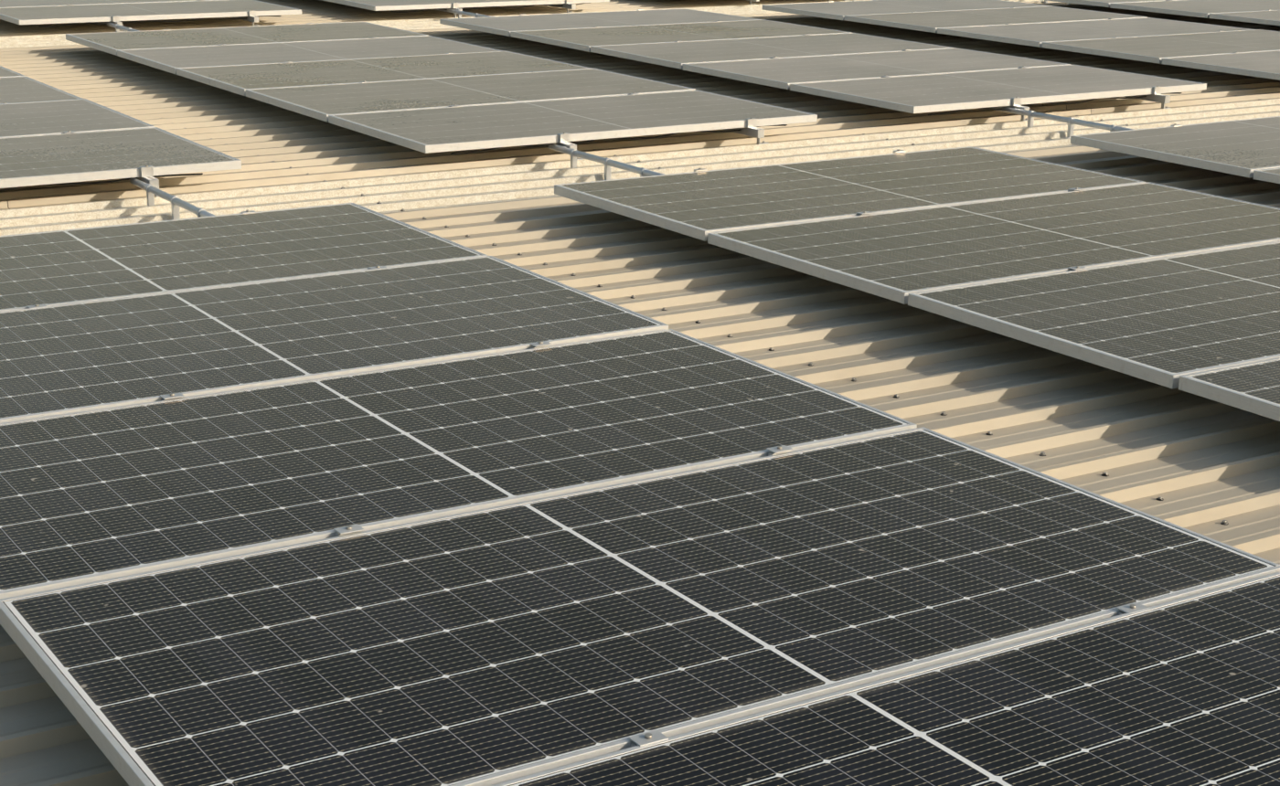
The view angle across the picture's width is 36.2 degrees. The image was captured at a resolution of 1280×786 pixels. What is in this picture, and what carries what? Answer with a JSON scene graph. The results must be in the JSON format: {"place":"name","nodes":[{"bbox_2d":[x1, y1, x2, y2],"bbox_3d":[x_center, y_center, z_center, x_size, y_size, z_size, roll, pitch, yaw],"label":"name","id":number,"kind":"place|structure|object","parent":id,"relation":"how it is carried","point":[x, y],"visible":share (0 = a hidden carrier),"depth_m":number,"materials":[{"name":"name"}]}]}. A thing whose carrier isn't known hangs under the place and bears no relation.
{"place":"outdoors","nodes":[
{"label":"outdoors","id":0,"kind":"place"},
{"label":"building walls","id":1,"kind":"object","parent":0,"visible":0},
{"bbox_2d":[0,0,1279,785],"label":"roof","id":2,"kind":"structure","parent":1,"relation":"on","point":[1204,466],"depth_m":7.50,"materials":[{"name":"beige paint"}]},
{"bbox_2d":[0,2,1182,191],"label":"dc cables","id":3,"kind":"object","parent":2,"relation":"on","point":[497,147],"visible":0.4,"depth_m":9.93,"materials":[{"name":"black"}]},
{"bbox_2d":[106,0,1134,219],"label":"mounting rails","id":4,"kind":"object","parent":2,"relation":"on","point":[175,201],"visible":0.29,"depth_m":8.51,"materials":[{"name":"metal"}]},
{"bbox_2d":[0,91,1260,525],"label":"roof screws","id":5,"kind":"object","parent":2,"relation":"on","point":[1042,453],"visible":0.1,"depth_m":5.99,"materials":[{"name":"metal"}]},
{"bbox_2d":[0,0,1269,747],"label":"clamps","id":6,"kind":"object","parent":2,"relation":"on","point":[656,735],"visible":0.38,"depth_m":8.68,"materials":[{"name":"metal"}]},
{"bbox_2d":[0,65,24,77],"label":"solar panel","id":7,"kind":"object","parent":6,"relation":"on","point":[5,72],"visible":0.4,"depth_m":10.64,"materials":[{"name":"glass"}]},
{"bbox_2d":[0,75,82,103],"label":"solar panel","id":8,"kind":"object","parent":6,"relation":"on","point":[16,90],"visible":0.69,"depth_m":9.92,"materials":[{"name":"glass"}]},
{"bbox_2d":[0,98,154,138],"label":"solar panel","id":9,"kind":"object","parent":6,"relation":"on","point":[44,118],"visible":0.71,"depth_m":9.01,"materials":[{"name":"glass"}]},
{"bbox_2d":[0,0,214,7],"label":"solar panel","id":10,"kind":"object","parent":6,"relation":"on","point":[23,3],"visible":0.44,"depth_m":15.03,"materials":[{"name":"glass"}]},
{"bbox_2d":[0,127,241,188],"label":"solar panel","id":11,"kind":"object","parent":6,"relation":"on","point":[38,160],"visible":1,"depth_m":8.01,"materials":[{"name":"glass"}]},
{"bbox_2d":[0,0,301,24],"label":"solar panel","id":12,"kind":"object","parent":6,"relation":"on","point":[106,12],"visible":1,"depth_m":14.38,"materials":[{"name":"glass"}]},
{"bbox_2d":[0,202,487,311],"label":"solar panel","id":13,"kind":"object","parent":6,"relation":"on","point":[73,266],"visible":0.9,"depth_m":6.22,"materials":[{"name":"glass"}]},
{"bbox_2d":[65,21,428,55],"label":"solar panel","id":14,"kind":"object","parent":6,"relation":"on","point":[112,43],"visible":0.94,"depth_m":12.73,"materials":[{"name":"glass"}]},
{"bbox_2d":[117,35,502,74],"bbox_3d":[-1.993,-2.069,11.941,2.094,0.037,1.038,-9,19,-31],"label":"solar panel","id":15,"kind":"object","parent":6,"relation":"on","point":[170,59],"visible":0.73,"depth_m":11.87,"materials":[{"name":"glass"}]},
{"bbox_2d":[0,256,668,423],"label":"solar panel","id":16,"kind":"object","parent":6,"relation":"on","point":[60,359],"visible":0.79,"depth_m":5.27,"materials":[{"name":"glass"}]},
{"bbox_2d":[176,51,591,95],"bbox_3d":[-1.432,-1.818,11.079,2.094,0.035,1.038,-9,19,-31],"label":"solar panel","id":17,"kind":"object","parent":6,"relation":"on","point":[240,80],"visible":0.77,"depth_m":11.00,"materials":[{"name":"glass"}]},
{"bbox_2d":[0,329,917,599],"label":"solar panel","id":18,"kind":"object","parent":6,"relation":"on","point":[112,492],"visible":0.88,"depth_m":4.30,"materials":[{"name":"glass"}]},
{"bbox_2d":[322,0,609,10],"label":"solar panel","id":19,"kind":"object","parent":6,"relation":"on","point":[387,5],"visible":0.98,"depth_m":15.41,"materials":[{"name":"glass"}]},
{"bbox_2d":[245,68,695,122],"bbox_3d":[-0.870,-1.566,10.219,2.094,0.037,1.038,-9,19,-31],"label":"solar panel","id":20,"kind":"object","parent":6,"relation":"on","point":[322,102],"visible":0.83,"depth_m":10.13,"materials":[{"name":"glass"}]},
{"bbox_2d":[328,90,817,153],"bbox_3d":[-0.307,-1.311,9.358,2.094,0.038,1.038,-9,19,-31],"label":"solar panel","id":21,"kind":"object","parent":6,"relation":"on","point":[448,129],"visible":1,"depth_m":9.21,"materials":[{"name":"glass"}]},
{"bbox_2d":[439,8,759,36],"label":"solar panel","id":22,"kind":"object","parent":6,"relation":"on","point":[504,26],"visible":0.88,"depth_m":14.10,"materials":[{"name":"glass"}]},
{"bbox_2d":[0,426,1279,785],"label":"solar panel","id":23,"kind":"object","parent":6,"relation":"on","point":[496,645],"visible":0.85,"depth_m":3.40,"materials":[{"name":"glass"}]},
{"bbox_2d":[510,19,852,52],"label":"solar panel","id":24,"kind":"object","parent":6,"relation":"on","point":[585,39],"visible":0.85,"depth_m":13.24,"materials":[{"name":"glass"}]},
{"bbox_2d":[590,32,952,69],"bbox_3d":[0.851,-2.184,12.463,2.094,0.037,1.038,-9,19,-31],"label":"solar panel","id":25,"kind":"object","parent":6,"relation":"on","point":[677,55],"visible":0.9,"depth_m":12.37,"materials":[{"name":"glass"}]},
{"bbox_2d":[554,146,1145,241],"bbox_3d":[0.832,-0.798,7.619,2.094,0.037,1.038,-9,19,-31],"label":"solar panel","id":26,"kind":"object","parent":6,"relation":"on","point":[701,205],"visible":0.85,"depth_m":7.51,"materials":[{"name":"glass"}]},
{"bbox_2d":[682,47,1070,89],"bbox_3d":[1.413,-1.930,11.602,2.094,0.036,1.038,-9,19,-31],"label":"solar panel","id":27,"kind":"object","parent":6,"relation":"on","point":[784,73],"visible":0.85,"depth_m":11.50,"materials":[{"name":"glass"}]},
{"bbox_2d":[490,571,1279,785],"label":"solar panel","id":28,"kind":"object","parent":6,"relation":"on","point":[1185,691],"visible":1,"depth_m":2.98,"materials":[{"name":"glass"}]},
{"bbox_2d":[762,0,1048,20],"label":"solar panel","id":29,"kind":"object","parent":6,"relation":"on","point":[837,10],"visible":0.88,"depth_m":15.50,"materials":[{"name":"glass"}]},
{"bbox_2d":[707,181,1279,304],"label":"solar panel","id":30,"kind":"object","parent":6,"relation":"on","point":[898,256],"visible":0.94,"depth_m":6.62,"materials":[{"name":"glass"}]},
{"bbox_2d":[844,5,1147,32],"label":"solar panel","id":31,"kind":"object","parent":6,"relation":"on","point":[933,21],"visible":0.85,"depth_m":14.67,"materials":[{"name":"glass"}]},
{"bbox_2d":[789,64,1206,113],"bbox_3d":[1.977,-1.678,10.743,2.094,0.036,1.038,-9,19,-31],"label":"solar panel","id":32,"kind":"object","parent":6,"relation":"on","point":[946,91],"visible":0.98,"depth_m":10.59,"materials":[{"name":"glass"}]},
{"bbox_2d":[907,241,1279,388],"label":"solar panel","id":33,"kind":"object","parent":6,"relation":"on","point":[1167,322],"visible":1,"depth_m":5.62,"materials":[{"name":"glass"}]},
{"bbox_2d":[937,17,1251,47],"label":"solar panel","id":34,"kind":"object","parent":6,"relation":"on","point":[1035,35],"visible":0.83,"depth_m":13.81,"materials":[{"name":"glass"}]},
{"bbox_2d":[1044,0,1173,7],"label":"solar panel","id":35,"kind":"object","parent":6,"relation":"on","point":[1103,3],"visible":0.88,"depth_m":16.31,"materials":[{"name":"glass"}]},
{"bbox_2d":[1042,29,1279,63],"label":"solar panel","id":36,"kind":"object","parent":6,"relation":"on","point":[1153,48],"visible":0.98,"depth_m":12.87,"materials":[{"name":"glass"}]},
{"bbox_2d":[1070,116,1279,177],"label":"solar panel","id":37,"kind":"object","parent":6,"relation":"on","point":[1246,147],"visible":1,"depth_m":8.71,"materials":[{"name":"glass"}]},
{"bbox_2d":[1109,0,1279,18],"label":"solar panel","id":38,"kind":"object","parent":6,"relation":"on","point":[1201,8],"visible":0.98,"depth_m":15.90,"materials":[{"name":"glass"}]},
{"bbox_2d":[1161,50,1279,80],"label":"solar panel","id":39,"kind":"object","parent":6,"relation":"on","point":[1263,64],"visible":0.98,"depth_m":11.91,"materials":[{"name":"glass"}]},
{"bbox_2d":[1178,357,1279,421],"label":"solar panel","id":40,"kind":"object","parent":6,"relation":"on","point":[1253,388],"visible":1,"depth_m":4.86,"materials":[{"name":"glass"}]},
{"bbox_2d":[1209,10,1279,25],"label":"solar panel","id":41,"kind":"object","parent":6,"relation":"on","point":[1269,17],"visible":0.96,"depth_m":15.06,"materials":[{"name":"glass"}]},
{"bbox_2d":[1253,167,1279,183],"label":"solar panel","id":42,"kind":"object","parent":6,"relation":"on","point":[1272,176],"visible":0.98,"depth_m":7.98,"materials":[{"name":"glass"}]}
]}

